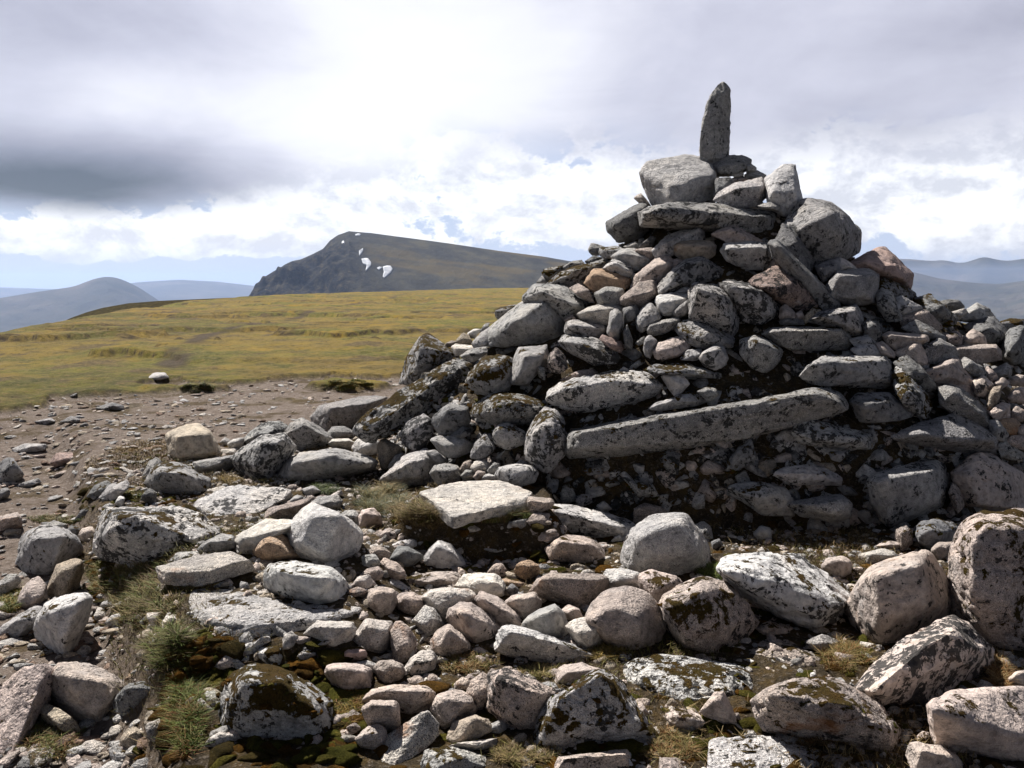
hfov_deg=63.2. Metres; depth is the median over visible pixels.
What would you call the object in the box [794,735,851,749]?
grass tuft
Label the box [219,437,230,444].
stone
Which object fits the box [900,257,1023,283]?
mountains
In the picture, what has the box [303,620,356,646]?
stone
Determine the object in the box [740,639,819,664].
boulder
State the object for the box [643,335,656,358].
stone
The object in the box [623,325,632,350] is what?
stone
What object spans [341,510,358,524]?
stone
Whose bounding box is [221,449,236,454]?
stone
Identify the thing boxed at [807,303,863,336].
stone
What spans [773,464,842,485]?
stone
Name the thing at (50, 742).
grass tuft
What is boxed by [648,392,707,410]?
stone
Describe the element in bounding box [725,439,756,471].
stone
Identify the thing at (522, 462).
stone
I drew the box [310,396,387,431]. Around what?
boulder
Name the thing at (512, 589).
pebble
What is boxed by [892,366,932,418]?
stone
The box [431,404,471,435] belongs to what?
stone
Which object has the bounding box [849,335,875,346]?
stone
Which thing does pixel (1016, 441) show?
stone
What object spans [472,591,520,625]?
stone
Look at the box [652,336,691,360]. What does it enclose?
stone
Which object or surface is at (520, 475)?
stone
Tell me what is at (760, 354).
boulder
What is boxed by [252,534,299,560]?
stone
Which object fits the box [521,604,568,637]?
boulder
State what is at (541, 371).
stone
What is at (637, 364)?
stone
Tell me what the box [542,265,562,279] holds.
stone
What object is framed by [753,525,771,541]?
stone
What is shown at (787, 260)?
slab
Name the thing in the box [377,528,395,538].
stone
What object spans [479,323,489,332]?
stone
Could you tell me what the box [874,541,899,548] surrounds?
stone
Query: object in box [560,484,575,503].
stone
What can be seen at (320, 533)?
boulder
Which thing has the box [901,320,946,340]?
stone
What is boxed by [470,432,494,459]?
stone
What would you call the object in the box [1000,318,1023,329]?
stone
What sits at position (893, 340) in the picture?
slab
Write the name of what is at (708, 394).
stone
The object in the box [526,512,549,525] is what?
stone
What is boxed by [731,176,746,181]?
stone
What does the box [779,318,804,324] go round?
stone
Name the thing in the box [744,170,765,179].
stone
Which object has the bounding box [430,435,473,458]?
stone
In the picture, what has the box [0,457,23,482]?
stone
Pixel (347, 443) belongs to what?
stone
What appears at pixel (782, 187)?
boulder
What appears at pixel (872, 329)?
stone
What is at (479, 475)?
pebble
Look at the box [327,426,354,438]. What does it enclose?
stone
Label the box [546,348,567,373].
stone
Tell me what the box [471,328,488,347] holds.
stone
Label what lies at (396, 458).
stone
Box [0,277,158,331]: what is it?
mountains
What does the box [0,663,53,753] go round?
boulder
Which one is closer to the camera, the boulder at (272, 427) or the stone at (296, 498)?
the stone at (296, 498)
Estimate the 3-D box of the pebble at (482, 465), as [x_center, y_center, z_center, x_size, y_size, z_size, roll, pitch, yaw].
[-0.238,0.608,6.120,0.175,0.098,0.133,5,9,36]
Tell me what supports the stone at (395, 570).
on the ground at (258, 344)
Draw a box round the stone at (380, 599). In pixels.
[365,586,397,614]
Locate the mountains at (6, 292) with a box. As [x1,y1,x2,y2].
[0,287,53,297]
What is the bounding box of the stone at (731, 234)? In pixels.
[711,225,763,242]
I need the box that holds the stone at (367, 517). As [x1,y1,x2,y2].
[358,508,382,528]
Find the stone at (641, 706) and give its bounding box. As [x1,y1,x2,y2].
[636,699,648,715]
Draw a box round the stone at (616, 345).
[599,334,623,352]
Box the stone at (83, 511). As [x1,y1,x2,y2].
[73,505,89,521]
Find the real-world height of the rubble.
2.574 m
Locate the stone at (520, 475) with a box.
[494,464,538,486]
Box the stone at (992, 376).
[984,366,998,381]
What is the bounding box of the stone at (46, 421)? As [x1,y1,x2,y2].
[34,418,54,424]
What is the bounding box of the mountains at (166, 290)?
[131,280,253,300]
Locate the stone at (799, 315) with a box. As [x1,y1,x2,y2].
[795,310,803,318]
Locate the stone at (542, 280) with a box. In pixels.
[536,276,548,283]
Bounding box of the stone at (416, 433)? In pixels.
[399,414,433,450]
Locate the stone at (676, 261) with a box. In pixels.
[673,258,682,266]
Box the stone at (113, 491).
[98,480,129,500]
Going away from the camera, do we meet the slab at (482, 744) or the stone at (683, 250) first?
the slab at (482, 744)
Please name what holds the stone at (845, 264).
on the boulder at (859, 286)
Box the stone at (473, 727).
[446,714,491,743]
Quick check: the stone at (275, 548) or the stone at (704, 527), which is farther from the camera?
the stone at (704, 527)
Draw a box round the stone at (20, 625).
[0,606,42,637]
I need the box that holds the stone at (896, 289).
[879,277,916,300]
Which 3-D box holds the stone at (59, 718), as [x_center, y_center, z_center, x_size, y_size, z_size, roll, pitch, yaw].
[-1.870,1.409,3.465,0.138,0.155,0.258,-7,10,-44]
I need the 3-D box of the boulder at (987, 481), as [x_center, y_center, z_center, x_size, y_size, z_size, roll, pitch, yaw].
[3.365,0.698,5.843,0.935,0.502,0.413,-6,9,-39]
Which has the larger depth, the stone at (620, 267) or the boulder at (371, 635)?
the stone at (620, 267)
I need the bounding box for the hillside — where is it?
[67,298,223,319]
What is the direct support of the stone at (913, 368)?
on the stone at (914, 398)
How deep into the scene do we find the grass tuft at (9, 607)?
4.77 m
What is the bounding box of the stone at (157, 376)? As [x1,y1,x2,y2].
[149,372,168,380]
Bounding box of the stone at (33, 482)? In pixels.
[17,478,41,486]
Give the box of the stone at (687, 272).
[657,256,723,294]
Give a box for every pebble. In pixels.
[68,524,79,534]
[115,496,124,506]
[460,460,472,473]
[460,470,473,480]
[470,460,490,472]
[473,470,485,480]
[482,473,495,479]
[487,463,499,474]
[505,584,518,595]
[732,171,743,177]
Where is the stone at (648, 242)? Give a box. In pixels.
[638,236,655,247]
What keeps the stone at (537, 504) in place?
on the ground at (258, 344)
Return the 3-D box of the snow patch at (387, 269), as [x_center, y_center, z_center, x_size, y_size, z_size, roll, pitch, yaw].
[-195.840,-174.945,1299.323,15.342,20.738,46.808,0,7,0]
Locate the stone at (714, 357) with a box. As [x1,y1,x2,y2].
[698,345,728,369]
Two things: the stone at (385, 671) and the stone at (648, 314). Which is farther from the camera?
the stone at (648, 314)
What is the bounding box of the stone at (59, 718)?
[40,704,79,734]
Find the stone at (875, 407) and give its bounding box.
[849,392,912,422]
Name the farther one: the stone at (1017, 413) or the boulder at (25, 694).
the stone at (1017, 413)
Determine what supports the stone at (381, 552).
on the ground at (258, 344)
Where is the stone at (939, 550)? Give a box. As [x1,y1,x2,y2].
[931,542,950,559]
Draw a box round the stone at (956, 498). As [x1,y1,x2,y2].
[948,483,964,512]
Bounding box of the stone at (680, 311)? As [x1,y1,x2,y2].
[672,300,688,317]
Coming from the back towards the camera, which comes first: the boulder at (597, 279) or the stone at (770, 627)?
the boulder at (597, 279)
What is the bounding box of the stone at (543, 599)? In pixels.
[538,595,546,602]
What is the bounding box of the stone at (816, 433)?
[792,420,871,450]
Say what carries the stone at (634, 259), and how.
on the stone at (620, 267)
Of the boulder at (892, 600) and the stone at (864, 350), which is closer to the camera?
the boulder at (892, 600)
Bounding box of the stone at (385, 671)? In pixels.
[373,659,405,682]
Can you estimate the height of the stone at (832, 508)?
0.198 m
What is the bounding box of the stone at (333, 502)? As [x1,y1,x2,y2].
[312,495,342,510]
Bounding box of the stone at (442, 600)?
[421,587,475,620]
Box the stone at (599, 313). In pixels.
[577,304,623,325]
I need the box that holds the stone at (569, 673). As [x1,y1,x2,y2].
[554,662,599,683]
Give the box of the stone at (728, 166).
[712,155,751,176]
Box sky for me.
[0,0,1023,288]
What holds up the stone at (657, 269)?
on the rubble
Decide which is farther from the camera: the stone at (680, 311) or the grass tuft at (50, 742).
the stone at (680, 311)
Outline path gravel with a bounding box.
[0,378,406,767]
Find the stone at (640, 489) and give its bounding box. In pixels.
[623,477,659,497]
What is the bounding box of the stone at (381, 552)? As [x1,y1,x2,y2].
[368,546,390,561]
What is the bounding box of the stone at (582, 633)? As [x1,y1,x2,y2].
[565,617,602,647]
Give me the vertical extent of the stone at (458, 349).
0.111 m
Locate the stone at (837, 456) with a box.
[829,450,849,461]
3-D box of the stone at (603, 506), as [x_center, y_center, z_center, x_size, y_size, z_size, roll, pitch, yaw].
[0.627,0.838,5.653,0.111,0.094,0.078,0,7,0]
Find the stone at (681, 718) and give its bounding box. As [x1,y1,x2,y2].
[665,708,704,728]
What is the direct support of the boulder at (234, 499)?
on the ground at (258, 344)
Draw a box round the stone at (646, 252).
[635,247,653,260]
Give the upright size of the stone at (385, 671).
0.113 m
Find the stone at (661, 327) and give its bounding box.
[647,317,680,335]
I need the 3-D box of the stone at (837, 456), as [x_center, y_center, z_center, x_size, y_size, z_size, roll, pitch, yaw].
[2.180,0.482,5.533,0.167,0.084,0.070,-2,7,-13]
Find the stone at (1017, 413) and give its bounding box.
[1010,406,1023,421]
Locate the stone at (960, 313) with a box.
[952,308,967,319]
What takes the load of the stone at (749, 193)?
on the slab at (709, 217)
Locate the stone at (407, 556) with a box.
[390,546,422,566]
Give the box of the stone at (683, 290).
[675,287,688,293]
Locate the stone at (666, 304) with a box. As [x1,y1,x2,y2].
[654,292,687,316]
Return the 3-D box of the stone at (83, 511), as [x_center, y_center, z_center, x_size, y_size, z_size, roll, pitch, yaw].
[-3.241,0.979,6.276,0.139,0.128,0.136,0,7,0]
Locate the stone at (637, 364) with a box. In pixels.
[631,359,644,368]
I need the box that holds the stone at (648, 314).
[635,302,660,332]
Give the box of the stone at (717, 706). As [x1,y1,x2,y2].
[699,691,736,724]
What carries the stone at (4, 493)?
on the ground at (258, 344)
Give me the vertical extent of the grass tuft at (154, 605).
0.369 m
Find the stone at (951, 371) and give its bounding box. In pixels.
[925,357,974,386]
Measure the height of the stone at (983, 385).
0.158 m
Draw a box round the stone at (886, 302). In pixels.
[875,287,902,321]
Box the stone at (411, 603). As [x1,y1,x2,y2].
[396,592,424,614]
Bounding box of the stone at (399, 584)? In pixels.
[389,579,410,589]
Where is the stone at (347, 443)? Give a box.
[328,438,353,448]
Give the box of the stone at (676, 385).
[661,374,689,395]
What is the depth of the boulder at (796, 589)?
3.84 m
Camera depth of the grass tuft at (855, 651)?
3.54 m
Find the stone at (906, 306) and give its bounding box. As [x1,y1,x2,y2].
[896,295,921,315]
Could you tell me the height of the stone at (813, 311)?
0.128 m
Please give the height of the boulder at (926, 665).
0.414 m
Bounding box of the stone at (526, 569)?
[513,560,539,579]
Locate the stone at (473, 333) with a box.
[467,329,480,338]
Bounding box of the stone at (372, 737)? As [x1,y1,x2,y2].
[355,723,386,749]
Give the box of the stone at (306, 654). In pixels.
[297,649,315,659]
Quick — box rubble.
[383,200,1023,533]
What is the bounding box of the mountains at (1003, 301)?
[911,272,1023,323]
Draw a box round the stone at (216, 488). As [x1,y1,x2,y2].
[205,486,224,491]
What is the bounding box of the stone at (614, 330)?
[606,309,623,339]
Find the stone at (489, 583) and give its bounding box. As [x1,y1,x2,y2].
[454,572,505,596]
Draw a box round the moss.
[77,259,1023,767]
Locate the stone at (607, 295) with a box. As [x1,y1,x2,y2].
[594,286,623,305]
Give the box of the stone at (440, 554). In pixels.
[424,540,465,568]
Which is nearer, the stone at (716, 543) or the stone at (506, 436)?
the stone at (716, 543)
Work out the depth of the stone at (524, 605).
4.01 m
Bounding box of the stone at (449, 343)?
[445,340,454,346]
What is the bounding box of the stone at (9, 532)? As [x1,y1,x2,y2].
[2,529,20,535]
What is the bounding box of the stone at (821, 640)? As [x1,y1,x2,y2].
[805,634,840,652]
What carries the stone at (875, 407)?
on the rubble
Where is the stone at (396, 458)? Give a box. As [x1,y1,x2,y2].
[388,453,402,468]
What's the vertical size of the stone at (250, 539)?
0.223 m
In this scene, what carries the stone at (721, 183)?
on the stone at (749, 193)
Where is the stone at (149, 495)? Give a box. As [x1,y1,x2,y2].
[141,488,156,503]
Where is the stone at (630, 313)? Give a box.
[622,304,638,322]
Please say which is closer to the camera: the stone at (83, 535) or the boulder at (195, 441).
the stone at (83, 535)
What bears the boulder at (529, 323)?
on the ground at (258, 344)
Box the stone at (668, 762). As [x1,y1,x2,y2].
[660,757,684,767]
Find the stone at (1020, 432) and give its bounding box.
[1017,424,1023,435]
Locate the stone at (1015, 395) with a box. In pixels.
[1006,387,1023,403]
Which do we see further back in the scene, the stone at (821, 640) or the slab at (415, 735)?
the stone at (821, 640)
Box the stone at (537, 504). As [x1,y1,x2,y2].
[526,496,554,515]
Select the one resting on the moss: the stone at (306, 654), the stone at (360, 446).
the stone at (306, 654)
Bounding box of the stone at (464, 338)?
[454,333,472,344]
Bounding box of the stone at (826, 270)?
[814,257,840,282]
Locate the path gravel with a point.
(92, 745)
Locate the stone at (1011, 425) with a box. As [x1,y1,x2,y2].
[999,418,1019,435]
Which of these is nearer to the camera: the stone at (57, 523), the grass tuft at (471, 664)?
the grass tuft at (471, 664)
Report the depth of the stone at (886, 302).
6.49 m
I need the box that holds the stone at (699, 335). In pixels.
[674,319,734,349]
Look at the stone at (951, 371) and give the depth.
6.03 m
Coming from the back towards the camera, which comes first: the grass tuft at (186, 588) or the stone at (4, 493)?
the stone at (4, 493)
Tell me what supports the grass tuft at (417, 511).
on the ground at (258, 344)
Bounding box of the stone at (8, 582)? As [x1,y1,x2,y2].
[0,574,20,595]
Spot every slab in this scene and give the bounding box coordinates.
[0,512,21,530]
[12,443,46,452]
[96,402,123,409]
[156,551,255,586]
[188,588,361,637]
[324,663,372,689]
[352,357,472,443]
[381,710,438,764]
[405,571,460,587]
[419,480,532,528]
[450,738,497,750]
[494,625,593,662]
[554,749,630,767]
[565,387,848,458]
[623,654,752,702]
[637,202,776,232]
[707,735,823,767]
[762,326,851,350]
[768,239,840,310]
[799,355,893,388]
[882,331,928,349]
[891,413,999,455]
[956,344,1001,363]
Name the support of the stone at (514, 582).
on the ground at (258, 344)
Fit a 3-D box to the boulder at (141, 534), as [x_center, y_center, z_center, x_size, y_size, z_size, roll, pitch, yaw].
[-2.171,0.916,4.959,0.844,0.439,0.672,0,7,0]
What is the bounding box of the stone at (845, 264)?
[840,258,856,269]
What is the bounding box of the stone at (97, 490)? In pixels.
[87,480,110,497]
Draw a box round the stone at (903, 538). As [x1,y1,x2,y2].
[894,525,913,550]
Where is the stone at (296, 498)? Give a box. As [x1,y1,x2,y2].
[290,495,302,501]
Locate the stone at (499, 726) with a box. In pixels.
[491,720,507,732]
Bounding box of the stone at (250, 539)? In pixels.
[235,518,291,553]
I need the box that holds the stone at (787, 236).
[775,223,814,272]
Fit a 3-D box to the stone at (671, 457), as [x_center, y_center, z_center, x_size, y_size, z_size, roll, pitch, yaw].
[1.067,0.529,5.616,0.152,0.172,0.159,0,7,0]
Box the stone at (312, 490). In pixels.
[301,486,320,494]
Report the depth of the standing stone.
7.85 m
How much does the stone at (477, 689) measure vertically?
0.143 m
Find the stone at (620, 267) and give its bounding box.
[602,259,634,279]
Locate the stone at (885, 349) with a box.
[875,341,895,358]
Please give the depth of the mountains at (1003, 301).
4490.35 m
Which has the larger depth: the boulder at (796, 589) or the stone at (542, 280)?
the stone at (542, 280)
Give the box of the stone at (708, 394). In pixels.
[697,387,718,401]
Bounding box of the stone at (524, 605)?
[505,592,542,618]
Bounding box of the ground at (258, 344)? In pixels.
[0,202,1023,767]
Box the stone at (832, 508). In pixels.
[787,494,852,522]
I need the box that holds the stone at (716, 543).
[711,539,722,548]
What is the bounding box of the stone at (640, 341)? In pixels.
[636,336,644,345]
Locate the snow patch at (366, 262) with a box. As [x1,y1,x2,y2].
[362,258,370,271]
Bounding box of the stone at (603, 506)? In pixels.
[596,501,611,511]
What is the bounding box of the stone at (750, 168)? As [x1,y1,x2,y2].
[746,164,756,172]
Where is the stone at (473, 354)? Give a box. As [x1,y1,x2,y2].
[460,347,487,361]
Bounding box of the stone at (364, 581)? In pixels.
[353,574,372,587]
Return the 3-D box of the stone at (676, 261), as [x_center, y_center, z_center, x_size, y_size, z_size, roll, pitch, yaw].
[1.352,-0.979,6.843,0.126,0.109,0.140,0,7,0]
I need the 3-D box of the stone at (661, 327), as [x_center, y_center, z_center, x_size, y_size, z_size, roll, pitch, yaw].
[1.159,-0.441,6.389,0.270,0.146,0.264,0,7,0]
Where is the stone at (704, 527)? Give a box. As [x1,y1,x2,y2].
[695,521,712,539]
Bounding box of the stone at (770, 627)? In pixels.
[755,621,792,634]
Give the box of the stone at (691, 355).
[680,349,701,360]
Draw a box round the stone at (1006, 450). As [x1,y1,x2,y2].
[997,440,1023,459]
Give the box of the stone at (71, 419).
[60,416,80,423]
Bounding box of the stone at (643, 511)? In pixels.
[633,503,670,523]
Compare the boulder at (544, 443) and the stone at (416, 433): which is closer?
the boulder at (544, 443)
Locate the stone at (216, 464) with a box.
[193,455,233,472]
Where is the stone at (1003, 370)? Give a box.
[992,363,1012,377]
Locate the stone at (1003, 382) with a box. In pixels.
[993,377,1009,388]
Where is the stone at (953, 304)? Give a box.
[940,299,964,311]
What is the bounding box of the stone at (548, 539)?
[538,532,558,542]
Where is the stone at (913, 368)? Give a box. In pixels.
[892,355,936,392]
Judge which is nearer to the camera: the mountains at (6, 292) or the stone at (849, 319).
the stone at (849, 319)
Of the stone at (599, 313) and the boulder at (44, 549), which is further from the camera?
the stone at (599, 313)
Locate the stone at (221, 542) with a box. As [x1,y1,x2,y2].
[197,533,234,552]
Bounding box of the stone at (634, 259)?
[611,248,649,271]
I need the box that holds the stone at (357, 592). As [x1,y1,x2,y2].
[347,587,366,596]
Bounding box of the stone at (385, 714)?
[361,700,400,730]
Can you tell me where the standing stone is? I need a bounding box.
[699,82,730,163]
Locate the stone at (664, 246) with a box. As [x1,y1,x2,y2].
[651,228,705,257]
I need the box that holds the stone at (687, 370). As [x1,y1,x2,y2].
[646,363,721,378]
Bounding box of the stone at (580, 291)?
[569,283,594,303]
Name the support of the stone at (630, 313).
on the stone at (648, 314)
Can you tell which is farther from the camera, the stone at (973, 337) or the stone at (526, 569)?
the stone at (973, 337)
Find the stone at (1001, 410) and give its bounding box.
[988,402,1010,419]
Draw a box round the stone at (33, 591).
[17,576,47,607]
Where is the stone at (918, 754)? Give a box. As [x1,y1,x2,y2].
[905,741,963,767]
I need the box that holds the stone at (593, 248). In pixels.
[588,243,603,255]
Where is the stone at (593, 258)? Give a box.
[585,255,602,263]
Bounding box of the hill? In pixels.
[249,231,585,295]
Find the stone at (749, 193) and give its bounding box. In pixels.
[713,177,766,207]
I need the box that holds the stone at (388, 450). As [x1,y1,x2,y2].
[377,439,402,469]
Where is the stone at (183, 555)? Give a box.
[168,551,198,561]
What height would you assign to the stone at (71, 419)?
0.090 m
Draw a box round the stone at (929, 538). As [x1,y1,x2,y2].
[913,518,957,549]
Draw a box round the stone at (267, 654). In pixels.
[253,645,282,664]
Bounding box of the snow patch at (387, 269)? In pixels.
[383,265,392,277]
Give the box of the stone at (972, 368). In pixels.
[960,357,987,377]
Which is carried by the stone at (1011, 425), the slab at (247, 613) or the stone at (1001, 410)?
the stone at (1001, 410)
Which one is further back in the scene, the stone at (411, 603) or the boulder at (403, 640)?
the stone at (411, 603)
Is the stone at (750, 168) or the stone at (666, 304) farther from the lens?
the stone at (750, 168)
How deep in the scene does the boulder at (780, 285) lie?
6.36 m
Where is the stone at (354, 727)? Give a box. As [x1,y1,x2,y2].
[346,722,360,732]
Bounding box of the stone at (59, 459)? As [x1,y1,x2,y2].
[49,452,72,466]
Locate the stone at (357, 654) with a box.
[344,649,366,659]
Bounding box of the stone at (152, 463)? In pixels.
[142,457,160,478]
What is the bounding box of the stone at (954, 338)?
[942,331,962,345]
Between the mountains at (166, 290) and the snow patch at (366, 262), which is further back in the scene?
the mountains at (166, 290)
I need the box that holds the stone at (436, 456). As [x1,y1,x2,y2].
[426,450,446,463]
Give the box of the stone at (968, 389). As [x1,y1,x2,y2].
[936,383,979,400]
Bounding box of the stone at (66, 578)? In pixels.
[47,558,83,597]
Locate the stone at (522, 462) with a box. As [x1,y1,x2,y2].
[515,460,527,464]
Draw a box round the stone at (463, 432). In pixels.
[450,426,470,437]
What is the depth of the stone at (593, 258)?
7.50 m
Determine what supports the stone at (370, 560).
on the ground at (258, 344)
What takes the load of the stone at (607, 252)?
on the boulder at (573, 275)
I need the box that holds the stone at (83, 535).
[78,527,93,540]
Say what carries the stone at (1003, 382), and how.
on the stone at (1015, 395)
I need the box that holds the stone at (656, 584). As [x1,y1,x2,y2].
[638,569,682,600]
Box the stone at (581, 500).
[575,494,591,506]
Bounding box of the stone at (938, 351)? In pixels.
[923,338,958,364]
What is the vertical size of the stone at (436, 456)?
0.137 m
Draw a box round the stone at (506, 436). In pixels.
[492,423,525,449]
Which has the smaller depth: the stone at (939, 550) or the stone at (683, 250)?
the stone at (939, 550)
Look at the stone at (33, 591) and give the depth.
4.76 m
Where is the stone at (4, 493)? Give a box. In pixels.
[0,488,9,499]
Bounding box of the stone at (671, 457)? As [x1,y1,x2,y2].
[659,450,680,474]
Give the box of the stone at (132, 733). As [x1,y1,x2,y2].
[119,726,143,747]
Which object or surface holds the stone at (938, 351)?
on the stone at (951, 371)
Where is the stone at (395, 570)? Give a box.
[381,558,405,579]
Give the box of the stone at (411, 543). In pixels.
[392,539,416,547]
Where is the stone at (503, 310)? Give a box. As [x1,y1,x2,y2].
[495,305,514,319]
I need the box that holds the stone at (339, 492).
[332,489,342,495]
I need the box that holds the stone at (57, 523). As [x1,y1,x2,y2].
[45,520,67,528]
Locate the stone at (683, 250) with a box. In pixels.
[674,240,716,259]
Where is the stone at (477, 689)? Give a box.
[466,673,486,709]
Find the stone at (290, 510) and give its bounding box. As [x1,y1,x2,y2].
[264,498,311,518]
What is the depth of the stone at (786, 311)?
6.29 m
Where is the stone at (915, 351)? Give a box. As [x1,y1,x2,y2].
[894,342,927,365]
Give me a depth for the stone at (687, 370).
5.96 m
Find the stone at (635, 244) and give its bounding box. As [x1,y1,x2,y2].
[623,241,639,248]
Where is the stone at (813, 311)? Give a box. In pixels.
[803,307,820,323]
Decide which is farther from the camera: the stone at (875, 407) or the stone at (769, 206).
the stone at (769, 206)
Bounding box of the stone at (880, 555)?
[858,548,897,563]
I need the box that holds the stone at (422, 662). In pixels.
[405,650,437,674]
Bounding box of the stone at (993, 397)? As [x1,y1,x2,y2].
[986,386,1001,410]
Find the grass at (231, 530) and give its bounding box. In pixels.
[75,438,1023,767]
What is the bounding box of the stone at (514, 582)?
[502,578,524,586]
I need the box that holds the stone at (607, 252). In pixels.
[599,246,623,258]
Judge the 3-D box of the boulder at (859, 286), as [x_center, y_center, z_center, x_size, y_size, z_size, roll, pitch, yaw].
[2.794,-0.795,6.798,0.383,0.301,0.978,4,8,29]
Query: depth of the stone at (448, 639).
3.58 m
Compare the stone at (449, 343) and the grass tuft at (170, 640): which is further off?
the stone at (449, 343)
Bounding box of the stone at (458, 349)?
[451,343,472,355]
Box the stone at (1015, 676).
[1008,670,1023,685]
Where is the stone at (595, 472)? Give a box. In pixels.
[583,466,602,475]
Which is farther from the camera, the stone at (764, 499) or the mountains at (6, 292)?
the mountains at (6, 292)
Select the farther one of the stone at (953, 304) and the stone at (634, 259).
the stone at (953, 304)
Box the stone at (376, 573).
[361,566,383,580]
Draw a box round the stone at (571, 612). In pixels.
[562,605,582,620]
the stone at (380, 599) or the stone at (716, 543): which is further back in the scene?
the stone at (716, 543)
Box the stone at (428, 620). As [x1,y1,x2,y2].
[413,605,444,635]
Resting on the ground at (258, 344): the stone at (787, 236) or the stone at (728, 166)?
the stone at (787, 236)
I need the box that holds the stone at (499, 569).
[487,563,506,576]
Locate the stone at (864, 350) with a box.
[850,344,880,355]
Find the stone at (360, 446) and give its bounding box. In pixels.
[352,439,378,454]
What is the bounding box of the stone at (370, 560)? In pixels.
[361,554,380,566]
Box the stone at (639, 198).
[634,193,650,205]
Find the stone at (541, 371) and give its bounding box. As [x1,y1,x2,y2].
[537,366,544,379]
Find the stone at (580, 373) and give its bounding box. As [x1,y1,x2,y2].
[561,369,597,380]
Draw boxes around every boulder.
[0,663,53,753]
[15,525,83,574]
[33,592,92,653]
[50,661,123,722]
[92,506,220,564]
[113,681,149,715]
[144,462,210,493]
[165,423,220,460]
[193,485,291,515]
[218,663,332,738]
[230,432,296,478]
[243,421,287,445]
[263,561,347,603]
[278,448,378,480]
[284,417,332,449]
[285,502,363,562]
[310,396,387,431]
[353,618,392,652]
[362,684,435,713]
[379,448,435,485]
[389,621,416,662]
[398,333,459,384]
[420,746,485,767]
[430,689,478,728]
[446,602,500,642]
[465,354,512,395]
[471,392,547,424]
[486,301,564,347]
[486,668,557,729]
[509,344,548,385]
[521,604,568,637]
[522,284,586,319]
[523,407,566,473]
[529,573,608,606]
[534,668,659,748]
[544,535,604,562]
[545,370,662,412]
[546,259,611,286]
[554,504,635,537]
[584,268,630,292]
[585,586,665,649]
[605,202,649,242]
[620,512,710,574]
[639,154,718,205]
[658,576,759,652]
[687,282,739,336]
[716,552,850,628]
[718,279,781,325]
[739,335,782,372]
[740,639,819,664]
[748,265,818,311]
[750,676,901,751]
[764,164,802,216]
[783,198,861,264]
[825,268,879,305]
[846,549,951,644]
[851,246,913,288]
[854,615,994,705]
[867,459,948,527]
[913,293,958,326]
[926,686,1023,760]
[946,508,1023,650]
[950,452,1023,511]
[958,303,994,321]
[964,316,1007,344]
[1000,325,1023,364]
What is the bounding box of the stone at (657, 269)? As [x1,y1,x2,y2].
[630,256,672,288]
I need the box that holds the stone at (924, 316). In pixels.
[900,309,942,330]
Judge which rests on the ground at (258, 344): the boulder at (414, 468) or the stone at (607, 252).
the boulder at (414, 468)
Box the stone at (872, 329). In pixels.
[861,318,882,341]
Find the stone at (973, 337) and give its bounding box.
[962,329,986,344]
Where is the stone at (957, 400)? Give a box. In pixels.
[937,384,990,428]
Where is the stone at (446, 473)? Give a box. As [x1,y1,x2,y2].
[429,463,460,484]
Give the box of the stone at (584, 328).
[564,320,607,337]
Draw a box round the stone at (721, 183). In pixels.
[713,177,734,196]
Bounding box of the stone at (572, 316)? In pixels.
[564,313,578,321]
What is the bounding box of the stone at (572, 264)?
[562,260,584,269]
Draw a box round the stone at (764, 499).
[727,481,794,515]
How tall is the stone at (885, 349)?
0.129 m
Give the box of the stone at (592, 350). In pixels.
[558,334,620,365]
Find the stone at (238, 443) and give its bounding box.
[227,438,244,448]
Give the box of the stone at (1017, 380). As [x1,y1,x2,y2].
[1008,374,1023,386]
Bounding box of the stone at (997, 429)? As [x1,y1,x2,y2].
[989,419,1008,441]
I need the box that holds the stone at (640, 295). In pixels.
[619,280,657,308]
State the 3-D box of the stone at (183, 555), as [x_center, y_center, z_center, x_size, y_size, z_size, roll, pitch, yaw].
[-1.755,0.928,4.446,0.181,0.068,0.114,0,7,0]
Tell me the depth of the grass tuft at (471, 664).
3.50 m
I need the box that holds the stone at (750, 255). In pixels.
[720,241,771,270]
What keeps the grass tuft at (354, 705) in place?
on the ground at (258, 344)
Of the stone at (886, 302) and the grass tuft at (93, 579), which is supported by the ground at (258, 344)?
the grass tuft at (93, 579)
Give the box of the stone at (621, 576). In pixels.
[603,567,638,588]
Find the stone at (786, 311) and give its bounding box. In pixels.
[779,304,795,319]
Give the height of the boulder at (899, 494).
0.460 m
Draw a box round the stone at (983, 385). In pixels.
[972,375,993,397]
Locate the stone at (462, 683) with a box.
[454,677,469,689]
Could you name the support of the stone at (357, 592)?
on the ground at (258, 344)
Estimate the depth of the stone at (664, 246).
6.94 m
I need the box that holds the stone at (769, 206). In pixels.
[757,202,779,210]
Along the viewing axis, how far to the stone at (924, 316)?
6.59 m
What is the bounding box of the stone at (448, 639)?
[429,624,470,656]
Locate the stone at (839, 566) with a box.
[821,556,851,577]
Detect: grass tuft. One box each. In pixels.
[0,583,22,612]
[13,717,94,761]
[23,513,84,524]
[80,558,112,594]
[102,557,184,631]
[117,613,205,674]
[123,485,144,500]
[130,572,219,591]
[148,658,219,761]
[177,382,216,393]
[211,472,244,485]
[310,481,348,495]
[320,378,373,391]
[332,688,362,732]
[344,479,417,517]
[375,488,451,530]
[438,650,503,673]
[474,506,531,524]
[487,734,563,767]
[518,660,565,680]
[584,641,630,663]
[641,723,707,764]
[686,560,721,579]
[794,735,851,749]
[802,632,880,673]
[980,647,1018,686]
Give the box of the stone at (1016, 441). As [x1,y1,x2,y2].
[1006,435,1023,449]

